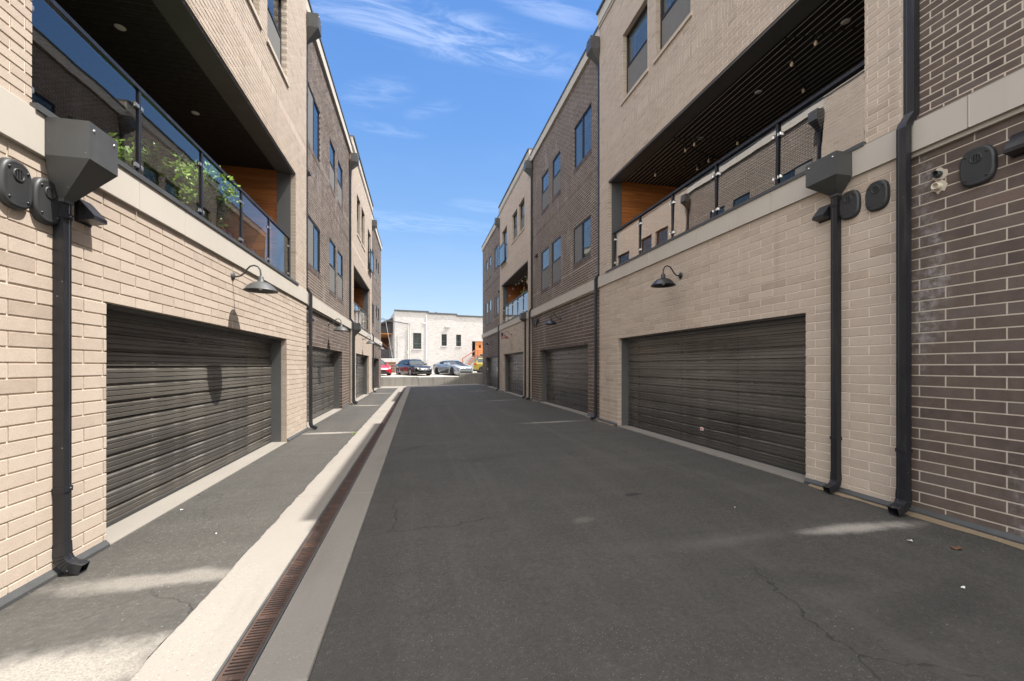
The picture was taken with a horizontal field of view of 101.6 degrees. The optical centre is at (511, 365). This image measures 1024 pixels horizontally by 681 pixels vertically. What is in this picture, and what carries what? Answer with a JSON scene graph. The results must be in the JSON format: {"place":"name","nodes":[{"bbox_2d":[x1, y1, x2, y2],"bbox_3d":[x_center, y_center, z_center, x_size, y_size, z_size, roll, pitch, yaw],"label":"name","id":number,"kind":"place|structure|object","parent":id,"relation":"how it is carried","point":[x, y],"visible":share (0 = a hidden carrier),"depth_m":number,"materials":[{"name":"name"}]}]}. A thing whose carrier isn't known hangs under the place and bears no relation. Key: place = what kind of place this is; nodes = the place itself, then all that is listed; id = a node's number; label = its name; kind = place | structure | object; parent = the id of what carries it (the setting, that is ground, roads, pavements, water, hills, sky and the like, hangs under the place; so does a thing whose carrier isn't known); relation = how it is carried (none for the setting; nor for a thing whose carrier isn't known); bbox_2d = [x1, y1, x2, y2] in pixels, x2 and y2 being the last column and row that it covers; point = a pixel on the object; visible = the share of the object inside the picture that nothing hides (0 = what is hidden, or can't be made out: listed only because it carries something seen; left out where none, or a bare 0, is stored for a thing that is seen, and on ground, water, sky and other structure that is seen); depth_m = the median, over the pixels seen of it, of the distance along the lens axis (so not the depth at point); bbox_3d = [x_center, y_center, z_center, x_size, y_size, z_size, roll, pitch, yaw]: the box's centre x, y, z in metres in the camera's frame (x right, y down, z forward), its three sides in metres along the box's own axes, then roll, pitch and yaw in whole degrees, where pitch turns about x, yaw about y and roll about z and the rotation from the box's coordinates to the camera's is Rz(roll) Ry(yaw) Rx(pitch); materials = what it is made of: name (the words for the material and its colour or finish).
{"place":"outdoors","nodes":[
{"label":"outdoors","id":0,"kind":"place"},
{"bbox_2d":[0,388,396,680],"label":"asphalt strip","id":1,"kind":"object","parent":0,"point":[122,609],"visible":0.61,"depth_m":2.96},
{"bbox_2d":[0,0,307,610],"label":"town house","id":2,"kind":"structure","parent":1,"relation":"on","point":[189,374],"depth_m":4.91,"materials":[{"name":"beige brick"}]},
{"bbox_2d":[0,157,32,209],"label":"vent cover","id":3,"kind":"object","parent":2,"relation":"attached to","point":[16,189],"visible":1,"depth_m":2.63,"materials":[{"name":"black plastic"}]},
{"bbox_2d":[29,177,59,224],"bbox_3d":[-3.194,-1.130,2.869,0.048,0.305,0.220,0,0,-13],"label":"vent cover","id":4,"kind":"object","parent":2,"relation":"attached to","point":[44,208],"visible":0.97,"depth_m":2.83,"materials":[{"name":"black plastic"}]},
{"bbox_2d":[45,116,117,574],"bbox_3d":[-3.099,-0.107,3.003,0.297,3.186,0.280,0,0,-13],"label":"downspout","id":5,"kind":"object","parent":2,"relation":"attached to","point":[81,158],"visible":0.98,"depth_m":2.95,"materials":[{"name":"black metal"}]},
{"bbox_2d":[74,199,106,227],"bbox_3d":[-3.238,-1.180,3.217,0.115,0.184,0.164,0,0,-13],"label":"hood vent","id":6,"kind":"object","parent":2,"relation":"attached to","point":[87,214],"visible":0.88,"depth_m":3.16,"materials":[{"name":"black metal"}]},
{"bbox_2d":[108,132,193,200],"bbox_3d":[-4.091,-2.091,4.623,0.900,0.783,1.047,0,0,-13],"label":"potted shrub","id":7,"kind":"object","parent":2,"relation":"on","point":[153,164],"visible":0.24,"depth_m":4.50,"materials":[{"name":"green plant"}]},
{"bbox_2d":[31,0,289,276],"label":"glass railing","id":8,"kind":"object","parent":2,"relation":"on","point":[75,26],"visible":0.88,"depth_m":4.15,"materials":[{"name":"black metal"}]},
{"bbox_2d":[105,316,270,527],"bbox_3d":[-4.168,0.510,5.755,0.046,1.980,4.836,0,0,-13],"label":"garage door","id":9,"kind":"structure","parent":2,"relation":"in","point":[183,405],"depth_m":4.89,"materials":[{"name":"metal"}]},
{"bbox_2d":[165,150,242,227],"bbox_3d":[-4.456,-2.351,5.937,1.038,1.302,1.223,0,0,-13],"label":"potted shrub","id":10,"kind":"object","parent":2,"relation":"on","point":[216,196],"visible":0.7,"depth_m":5.74,"materials":[{"name":"green leaf"},{"name":"yellow green leaf"}]},
{"bbox_2d":[231,265,277,293],"bbox_3d":[-3.598,-1.237,5.853,0.574,0.370,0.434,0,0,-13],"label":"gooseneck lamp","id":11,"kind":"object","parent":2,"relation":"attached to","point":[260,285],"visible":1,"depth_m":5.83,"materials":[{"name":"grey metal"}]},
{"bbox_2d":[247,0,262,29],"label":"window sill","id":12,"kind":"structure","parent":2,"relation":"in","point":[250,2],"depth_m":6.57,"materials":[{"name":"beige stone"}]},
{"bbox_2d":[266,0,289,87],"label":"window","id":13,"kind":"structure","parent":2,"relation":"in","point":[273,40],"depth_m":7.87,"materials":[{"name":"beige metal"}]},
{"bbox_2d":[306,0,351,428],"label":"town house","id":14,"kind":"structure","parent":1,"relation":"on","point":[329,145],"depth_m":12.35,"materials":[{"name":"brick"}]},
{"bbox_2d":[306,12,320,429],"bbox_3d":[-4.668,-3.332,9.763,0.345,9.636,0.300,0,0,-13],"label":"downspout","id":15,"kind":"object","parent":14,"relation":"attached to","point":[313,30],"visible":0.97,"depth_m":9.72,"materials":[{"name":"black metal"}]},
{"bbox_2d":[308,84,319,168],"bbox_3d":[-5.085,-6.070,10.616,0.110,1.540,1.347,0,0,-13],"label":"window","id":16,"kind":"structure","parent":14,"relation":"in","point":[312,106],"depth_m":10.61,"materials":[{"name":"black metal"}]},
{"bbox_2d":[308,216,320,278],"bbox_3d":[-5.093,-3.000,10.651,0.110,1.300,1.340,0,0,-13],"label":"window","id":17,"kind":"structure","parent":14,"relation":"in","point":[312,228],"depth_m":10.64,"materials":[{"name":"glass"}]},
{"bbox_2d":[307,350,333,421],"bbox_3d":[-5.688,0.525,12.188,0.046,1.950,4.696,0,0,-13],"label":"garage door","id":18,"kind":"structure","parent":14,"relation":"in","point":[323,364],"depth_m":12.66,"materials":[{"name":"metal"}]},
{"bbox_2d":[329,141,335,197],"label":"window","id":19,"kind":"structure","parent":14,"relation":"in","point":[332,165],"depth_m":13.12,"materials":[{"name":"glass"}]},
{"bbox_2d":[329,238,335,298],"bbox_3d":[-5.604,-3.010,12.920,0.110,1.700,0.990,0,0,-13],"label":"window","id":20,"kind":"structure","parent":14,"relation":"in","point":[331,266],"depth_m":13.03,"materials":[{"name":"glass"}]},
{"bbox_2d":[328,318,347,330],"bbox_3d":[-5.138,-1.227,12.374,0.574,0.370,0.434,0,0,-13],"label":"gooseneck lamp","id":21,"kind":"object","parent":14,"relation":"attached to","point":[340,328],"visible":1,"depth_m":12.32,"materials":[{"name":"grey metal"}]},
{"bbox_2d":[337,250,342,303],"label":"window","id":22,"kind":"structure","parent":14,"relation":"in","point":[340,274],"depth_m":14.46,"materials":[{"name":"glass"}]},
{"bbox_2d":[338,161,342,212],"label":"window","id":23,"kind":"structure","parent":14,"relation":"in","point":[339,167],"depth_m":14.38,"materials":[{"name":"glass"}]},
{"bbox_2d":[349,153,358,403],"bbox_3d":[-6.096,-3.332,16.104,0.345,9.636,0.300,0,0,-13],"label":"downspout","id":24,"kind":"object","parent":14,"relation":"attached to","point":[354,163],"visible":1,"depth_m":16.04,"materials":[{"name":"black metal"}]},
{"bbox_2d":[350,135,373,403],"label":"town house","id":25,"kind":"structure","parent":1,"relation":"on","point":[362,205],"depth_m":19.82,"materials":[{"name":"beige brick"}]},
{"bbox_2d":[354,323,360,402],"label":"downspout","id":26,"kind":"object","parent":25,"relation":"attached to","point":[357,328],"visible":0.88,"depth_m":16.55,"materials":[{"name":"black metal"}]},
{"bbox_2d":[356,356,362,397],"bbox_3d":[-7.269,0.510,19.530,0.046,1.980,4.676,0,0,-13],"label":"garage door","id":27,"kind":"structure","parent":25,"relation":"in","point":[359,360],"depth_m":20.36,"materials":[{"name":"metal"}]},
{"bbox_2d":[354,302,367,330],"bbox_3d":[-7.084,-2.225,19.490,0.050,0.949,5.700,0,0,-13],"label":"glass railing","id":28,"kind":"object","parent":25,"relation":"on","point":[360,315],"visible":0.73,"depth_m":19.54,"materials":[{"name":"clear glass"}]},
{"bbox_2d":[361,214,365,251],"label":"window","id":29,"kind":"structure","parent":25,"relation":"in","point":[361,214],"depth_m":19.94,"materials":[{"name":"black metal"}]},
{"bbox_2d":[368,249,373,274],"bbox_3d":[-7.471,-5.500,22.099,0.150,1.000,1.500,0,0,-13],"label":"juliet railing","id":30,"kind":"object","parent":25,"relation":"attached to","point":[371,266],"visible":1,"depth_m":21.89,"materials":[{"name":"blue glass"}]},
{"bbox_2d":[130,388,402,680],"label":"concrete gutter","id":31,"kind":"object","parent":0,"point":[200,641],"visible":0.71,"depth_m":2.79,"materials":[{"name":"concrete"}]},
{"bbox_2d":[212,642,266,680],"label":"drain grate","id":32,"kind":"object","parent":31,"relation":"on","point":[239,663],"visible":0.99,"depth_m":2.10,"materials":[{"name":"metal"}]},
{"bbox_2d":[235,559,312,646],"bbox_3d":[-1.514,1.514,2.734,0.160,0.041,0.998,0,0,-13],"label":"drain grate","id":33,"kind":"object","parent":31,"relation":"on","point":[262,624],"visible":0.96,"depth_m":2.60,"materials":[{"name":"metal"}]},
{"bbox_2d":[321,486,351,515],"bbox_3d":[-1.954,1.514,4.685,0.160,0.041,0.998,0,0,-13],"label":"drain grate","id":34,"kind":"object","parent":31,"relation":"on","point":[336,502],"visible":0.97,"depth_m":4.62,"materials":[{"name":"metal"}]},
{"bbox_2d":[339,467,362,486],"bbox_3d":[-2.174,1.514,5.661,0.160,0.041,0.998,0,0,-13],"label":"drain grate","id":35,"kind":"object","parent":31,"relation":"on","point":[350,478],"visible":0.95,"depth_m":5.61,"materials":[{"name":"metal"}]},
{"bbox_2d":[351,453,369,467],"bbox_3d":[-2.393,1.514,6.636,0.160,0.041,0.998,0,0,-13],"label":"drain grate","id":36,"kind":"object","parent":31,"relation":"on","point":[360,461],"visible":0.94,"depth_m":6.56,"materials":[{"name":"metal"}]},
{"bbox_2d":[361,443,375,453],"bbox_3d":[-2.613,1.514,7.612,0.160,0.041,0.998,0,0,-13],"label":"drain grate","id":37,"kind":"object","parent":31,"relation":"on","point":[368,448],"visible":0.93,"depth_m":7.59,"materials":[{"name":"metal"}]},
{"bbox_2d":[247,387,410,680],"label":"concrete kerb strip","id":38,"kind":"object","parent":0,"point":[290,652],"visible":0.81,"depth_m":2.79,"materials":[{"name":"concrete"}]},
{"bbox_2d":[385,362,395,372],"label":"planter box","id":39,"kind":"object","parent":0,"point":[392,364],"visible":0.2,"depth_m":43.00,"materials":[{"name":"brick"}]},
{"bbox_2d":[381,371,479,376],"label":"parking lot","id":40,"kind":"structure","parent":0,"point":[433,374],"depth_m":35.58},
{"bbox_2d":[381,360,391,374],"bbox_3d":[-12.077,0.113,36.524,2.132,1.465,4.920,0,0,-37],"label":"parked car","id":41,"kind":"object","parent":40,"relation":"on","point":[386,368],"visible":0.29,"depth_m":34.92,"materials":[{"name":"red paint"}]},
{"bbox_2d":[381,318,392,358],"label":"timber pavilion","id":42,"kind":"structure","parent":40,"relation":"on","point":[384,336],"depth_m":50.69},
{"bbox_2d":[381,359,399,363],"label":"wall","id":43,"kind":"structure","parent":40,"relation":"on","point":[397,361],"depth_m":46.09,"materials":[{"name":"white paint"}]},
{"bbox_2d":[395,359,431,375],"bbox_3d":[-8.752,0.116,36.914,2.132,1.485,4.880,0,0,-37],"label":"parked car","id":44,"kind":"object","parent":40,"relation":"on","point":[411,367],"visible":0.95,"depth_m":35.84,"materials":[{"name":"black paint"}]},
{"bbox_2d":[389,309,482,370],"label":"white building","id":45,"kind":"structure","parent":40,"relation":"on","point":[429,338],"depth_m":49.67,"materials":[{"name":"brick"}]},
{"bbox_2d":[412,333,421,349],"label":"window","id":46,"kind":"structure","parent":45,"relation":"in","point":[416,336],"depth_m":49.12,"materials":[{"name":"glass"}]},
{"bbox_2d":[441,334,446,346],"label":"window","id":47,"kind":"structure","parent":45,"relation":"in","point":[444,336],"depth_m":50.21,"materials":[{"name":"glass"}]},
{"bbox_2d":[456,335,461,346],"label":"window","id":48,"kind":"structure","parent":45,"relation":"in","point":[458,337],"depth_m":50.80,"materials":[{"name":"glass"}]},
{"bbox_2d":[475,342,482,354],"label":"door","id":49,"kind":"structure","parent":45,"relation":"in","point":[478,345],"depth_m":51.60,"materials":[{"name":"orange wood"}]},
{"bbox_2d":[433,360,472,375],"bbox_3d":[-5.356,0.161,37.629,2.141,1.395,4.856,0,0,-37],"label":"parked car","id":50,"kind":"object","parent":40,"relation":"on","point":[452,367],"visible":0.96,"depth_m":36.56,"materials":[{"name":"silver metal"}]},
{"bbox_2d":[462,350,479,364],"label":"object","id":51,"kind":"structure","parent":40,"relation":"on","point":[475,355],"depth_m":49.56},
{"bbox_2d":[471,357,482,372],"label":"parked car","id":52,"kind":"object","parent":40,"relation":"on","point":[477,364],"visible":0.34,"depth_m":43.31,"materials":[{"name":"yellow paint"}]},
{"bbox_2d":[380,384,480,387],"bbox_3d":[-5.929,1.459,30.910,8.375,0.068,3.813,0,0,-25],"label":"concrete apron","id":53,"kind":"object","parent":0,"point":[424,386],"visible":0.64,"depth_m":30.40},
{"bbox_2d":[372,212,381,391],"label":"town house","id":54,"kind":"structure","parent":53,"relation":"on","point":[376,288],"depth_m":27.25,"materials":[{"name":"brick"}]},
{"bbox_2d":[372,220,376,391],"bbox_3d":[-7.743,-3.332,23.421,0.345,9.636,0.300,0,0,-13],"label":"downspout","id":55,"kind":"object","parent":54,"relation":"attached to","point":[374,224],"visible":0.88,"depth_m":23.38,"materials":[{"name":"black metal"}]},
{"bbox_2d":[381,373,482,388],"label":"retaining wall","id":56,"kind":"structure","parent":53,"relation":"on","point":[469,378],"depth_m":32.08,"materials":[{"name":"concrete"}]},
{"bbox_2d":[310,0,601,321],"label":"sky","id":57,"kind":"structure","parent":0,"point":[443,102],"materials":[{"name":"blue"}]},
{"bbox_2d":[309,385,1023,680],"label":"asphalt lane","id":58,"kind":"structure","parent":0,"point":[503,536],"depth_m":2.97,"materials":[{"name":"asphalt"}]},
{"bbox_2d":[481,214,499,389],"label":"town house","id":59,"kind":"structure","parent":58,"relation":"on","point":[490,248],"depth_m":27.69,"materials":[{"name":"brick"}]},
{"bbox_2d":[490,358,497,387],"bbox_3d":[-1.076,0.440,27.459,0.046,1.980,4.526,0,0,-13],"label":"garage door","id":60,"kind":"structure","parent":59,"relation":"in","point":[493,361],"depth_m":27.91,"materials":[{"name":"metal"}]},
{"bbox_2d":[494,296,497,317],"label":"window","id":61,"kind":"structure","parent":59,"relation":"in","point":[496,299],"depth_m":25.62,"materials":[{"name":"glass"}]},
{"bbox_2d":[494,245,498,271],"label":"window","id":62,"kind":"structure","parent":59,"relation":"in","point":[496,248],"depth_m":25.66,"materials":[{"name":"glass"}]},
{"bbox_2d":[495,218,499,389],"bbox_3d":[-0.827,-3.567,24.250,0.345,9.966,0.300,0,0,-13],"label":"downspout","id":63,"kind":"object","parent":59,"relation":"attached to","point":[497,222],"visible":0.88,"depth_m":24.22,"materials":[{"name":"black metal"}]},
{"bbox_2d":[498,148,532,399],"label":"town house","id":64,"kind":"structure","parent":58,"relation":"on","point":[514,206],"depth_m":20.94,"materials":[{"name":"beige brick"}]},
{"bbox_2d":[499,241,506,266],"bbox_3d":[-0.508,-6.135,22.949,0.150,1.030,1.600,0,0,-13],"label":"juliet railing","id":65,"kind":"object","parent":64,"relation":"attached to","point":[502,254],"visible":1,"depth_m":22.78,"materials":[{"name":"blue glass"}]},
{"bbox_2d":[501,229,506,267],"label":"window","id":66,"kind":"structure","parent":64,"relation":"in","point":[506,229],"depth_m":23.29,"materials":[{"name":"glass"}]},
{"bbox_2d":[511,212,516,244],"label":"window","id":67,"kind":"structure","parent":64,"relation":"in","point":[515,221],"depth_m":20.79,"materials":[{"name":"black metal"}]},
{"bbox_2d":[503,290,527,321],"bbox_3d":[0.161,-2.865,20.865,0.056,0.949,5.800,0,0,-13],"label":"glass railing","id":68,"kind":"object","parent":64,"relation":"on","point":[512,305],"visible":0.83,"depth_m":20.70,"materials":[{"name":"black metal"}]},
{"bbox_2d":[508,354,522,394],"bbox_3d":[0.302,0.415,21.020,0.046,2.030,4.416,0,0,-13],"label":"garage door","id":69,"kind":"structure","parent":64,"relation":"in","point":[515,362],"depth_m":21.43,"materials":[{"name":"metal"}]},
{"bbox_2d":[518,201,524,235],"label":"window","id":70,"kind":"structure","parent":64,"relation":"in","point":[522,205],"depth_m":19.38,"materials":[{"name":"black metal"}]},
{"bbox_2d":[519,313,525,397],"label":"downspout","id":71,"kind":"object","parent":64,"relation":"attached to","point":[522,316],"visible":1,"depth_m":18.29,"materials":[{"name":"black metal"}]},
{"bbox_2d":[530,26,599,418],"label":"town house","id":72,"kind":"structure","parent":58,"relation":"on","point":[564,156],"depth_m":13.51,"materials":[{"name":"brick"}]},
{"bbox_2d":[524,160,532,399],"bbox_3d":[0.693,-3.567,17.500,0.345,9.966,0.300,0,0,-13],"label":"downspout","id":73,"kind":"object","parent":72,"relation":"attached to","point":[527,167],"visible":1,"depth_m":17.49,"materials":[{"name":"black metal"}]},
{"bbox_2d":[541,169,548,215],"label":"window","id":74,"kind":"structure","parent":72,"relation":"in","point":[545,194],"depth_m":15.90,"materials":[{"name":"glass"}]},
{"bbox_2d":[541,246,548,293],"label":"window","id":75,"kind":"structure","parent":72,"relation":"in","point":[544,271],"depth_m":15.95,"materials":[{"name":"blue metal"}]},
{"bbox_2d":[545,313,560,324],"bbox_3d":[1.363,-1.587,14.001,0.574,0.370,0.434,0,0,-13],"label":"gooseneck lamp","id":76,"kind":"object","parent":72,"relation":"attached to","point":[550,321],"visible":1,"depth_m":13.94,"materials":[{"name":"black metal"}]},
{"bbox_2d":[552,151,560,201],"bbox_3d":[1.585,-6.585,14.533,0.110,1.470,0.900,0,0,-13],"label":"window","id":77,"kind":"structure","parent":72,"relation":"in","point":[556,177],"depth_m":14.58,"materials":[{"name":"glass"}]},
{"bbox_2d":[552,235,560,287],"bbox_3d":[1.584,-3.610,14.538,0.110,1.620,0.990,0,0,-13],"label":"window","id":78,"kind":"structure","parent":72,"relation":"in","point":[556,263],"depth_m":14.61,"materials":[{"name":"blue metal"}]},
{"bbox_2d":[547,348,587,412],"bbox_3d":[1.908,0.430,14.206,0.046,2.000,4.736,0,0,-13],"label":"garage door","id":79,"kind":"structure","parent":72,"relation":"in","point":[567,370],"depth_m":14.11,"materials":[{"name":"metal"}]},
{"bbox_2d":[573,215,590,268],"bbox_3d":[2.344,-3.615,12.326,0.620,1.250,1.340,0,0,-13],"label":"window","id":80,"kind":"structure","parent":72,"relation":"in","point":[582,236],"depth_m":12.34,"materials":[{"name":"glass"}]},
{"bbox_2d":[574,104,591,173],"bbox_3d":[2.350,-6.615,12.297,0.620,1.450,1.360,0,0,-13],"label":"window","id":81,"kind":"structure","parent":72,"relation":"in","point":[586,150],"depth_m":12.47,"materials":[{"name":"blue metal"}]},
{"bbox_2d":[586,35,599,419],"bbox_3d":[2.164,-3.567,10.963,0.345,9.966,0.300,0,0,-13],"label":"downspout","id":82,"kind":"object","parent":72,"relation":"attached to","point":[593,48],"visible":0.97,"depth_m":10.94,"materials":[{"name":"black metal"}]},
{"bbox_2d":[596,0,903,506],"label":"town house","id":83,"kind":"structure","parent":58,"relation":"on","point":[725,342],"depth_m":6.69,"materials":[{"name":"beige brick"}]},
{"bbox_2d":[620,5,648,105],"bbox_3d":[3.002,-6.858,9.214,0.734,1.625,1.180,0,0,-13],"label":"window","id":84,"kind":"structure","parent":83,"relation":"in","point":[637,69],"depth_m":9.31,"materials":[{"name":"black metal"}]},
{"bbox_2d":[650,265,682,287],"bbox_3d":[2.764,-1.617,7.459,0.574,0.370,0.434,0,0,-13],"label":"gooseneck lamp","id":85,"kind":"object","parent":83,"relation":"attached to","point":[663,281],"visible":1,"depth_m":7.45,"materials":[{"name":"black metal"}]},
{"bbox_2d":[653,0,692,63],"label":"window","id":86,"kind":"structure","parent":83,"relation":"in","point":[673,20],"depth_m":7.95,"materials":[{"name":"black metal"}]},
{"bbox_2d":[635,135,753,176],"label":"string lights","id":87,"kind":"object","parent":83,"relation":"hanging from","point":[708,160],"visible":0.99,"depth_m":8.58,"materials":[{"name":"black plastic"}]},
{"bbox_2d":[628,322,805,474],"bbox_3d":[3.331,0.415,7.567,0.046,2.030,4.896,0,0,-13],"label":"garage door","id":88,"kind":"structure","parent":83,"relation":"in","point":[746,388],"depth_m":6.72,"materials":[{"name":"metal"}]},
{"bbox_2d":[612,60,864,266],"bbox_3d":[3.187,-2.841,7.423,0.056,0.939,6.077,0,0,-13],"label":"glass railing","id":89,"kind":"object","parent":83,"relation":"on","point":[820,93],"visible":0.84,"depth_m":6.14,"materials":[{"name":"black metal"}]},
{"bbox_2d":[812,204,830,223],"bbox_3d":[3.588,-1.770,4.836,0.115,0.184,0.164,0,0,-13],"label":"hood vent","id":90,"kind":"object","parent":83,"relation":"attached to","point":[822,214],"visible":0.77,"depth_m":4.81,"materials":[{"name":"black metal"}]},
{"bbox_2d":[784,25,863,93],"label":"string lights","id":91,"kind":"object","parent":83,"relation":"hanging from","point":[794,63],"visible":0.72,"depth_m":5.81,"materials":[{"name":"black plastic"}]},
{"bbox_2d":[806,150,851,493],"bbox_3d":[3.551,-0.447,4.674,0.262,3.726,0.360,0,0,-13],"label":"downspout","id":92,"kind":"object","parent":83,"relation":"attached to","point":[830,175],"visible":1,"depth_m":4.66,"materials":[{"name":"black metal"}]},
{"bbox_2d":[814,121,864,160],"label":"wall","id":93,"kind":"structure","parent":83,"relation":"in","point":[855,135],"depth_m":7.87,"materials":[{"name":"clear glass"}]},
{"bbox_2d":[839,190,860,219],"bbox_3d":[3.684,-1.760,4.561,0.048,0.305,0.220,0,0,-13],"label":"vent cover","id":94,"kind":"object","parent":83,"relation":"attached to","point":[850,205],"visible":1,"depth_m":4.53,"materials":[{"name":"black plastic"}]},
{"bbox_2d":[865,179,889,211],"bbox_3d":[3.746,-1.750,4.287,0.048,0.305,0.220,0,0,-13],"label":"vent cover","id":95,"kind":"object","parent":83,"relation":"attached to","point":[877,196],"visible":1,"depth_m":4.26,"materials":[{"name":"black plastic"}]},
{"bbox_2d":[483,385,1023,549],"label":"curb","id":96,"kind":"structure","parent":58,"relation":"on","point":[954,526],"depth_m":3.78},
{"bbox_2d":[909,0,1023,544],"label":"town house","id":97,"kind":"structure","parent":58,"relation":"on","point":[968,356],"depth_m":3.64,"materials":[{"name":"brick"}]},
{"bbox_2d":[887,0,919,515],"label":"downspout","id":98,"kind":"object","parent":97,"relation":"attached to","point":[900,505],"visible":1,"depth_m":3.99,"materials":[{"name":"black metal"}]},
{"bbox_2d":[931,167,947,180],"bbox_3d":[3.925,-1.770,3.841,0.086,0.122,0.117,0,0,-13],"label":"pipe stub","id":99,"kind":"object","parent":97,"relation":"attached to","point":[938,174],"visible":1,"depth_m":3.83,"materials":[{"name":"white plastic"}]},
{"bbox_2d":[931,179,947,193],"bbox_3d":[3.924,-1.653,3.845,0.086,0.131,0.126,0,0,-13],"label":"pipe stub","id":100,"kind":"object","parent":97,"relation":"attached to","point":[939,186],"visible":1,"depth_m":3.83,"materials":[{"name":"beige plastic"}]},
{"bbox_2d":[959,144,997,187],"bbox_3d":[3.979,-1.710,3.571,0.048,0.330,0.240,0,0,-13],"label":"vent cover","id":101,"kind":"object","parent":97,"relation":"attached to","point":[978,166],"visible":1,"depth_m":3.55,"materials":[{"name":"black plastic"}]},
{"bbox_2d":[1003,131,1023,158],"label":"hood vent","id":102,"kind":"object","parent":97,"relation":"attached to","point":[1013,148],"visible":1,"depth_m":3.31,"materials":[{"name":"black metal"}]},
{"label":"drain channel","id":103,"kind":"structure","parent":0,"visible":0},
{"bbox_2d":[290,514,336,560],"bbox_3d":[-1.734,1.514,3.710,0.160,0.041,0.998,0,0,-13],"label":"drain grate","id":104,"kind":"object","parent":103,"relation":"on","point":[310,545],"visible":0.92,"depth_m":3.61,"materials":[{"name":"metal"}]},
{"bbox_2d":[368,435,379,442],"bbox_3d":[-2.832,1.514,8.588,0.160,0.041,0.998,0,0,-13],"label":"drain grate","id":105,"kind":"object","parent":103,"relation":"on","point":[374,438],"visible":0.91,"depth_m":8.52,"materials":[{"name":"metal"}]},
{"bbox_2d":[373,428,383,434],"bbox_3d":[-3.052,1.514,9.563,0.160,0.041,0.998,0,0,-13],"label":"drain grate","id":106,"kind":"object","parent":103,"relation":"on","point":[378,431],"visible":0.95,"depth_m":9.56,"materials":[{"name":"metal"}]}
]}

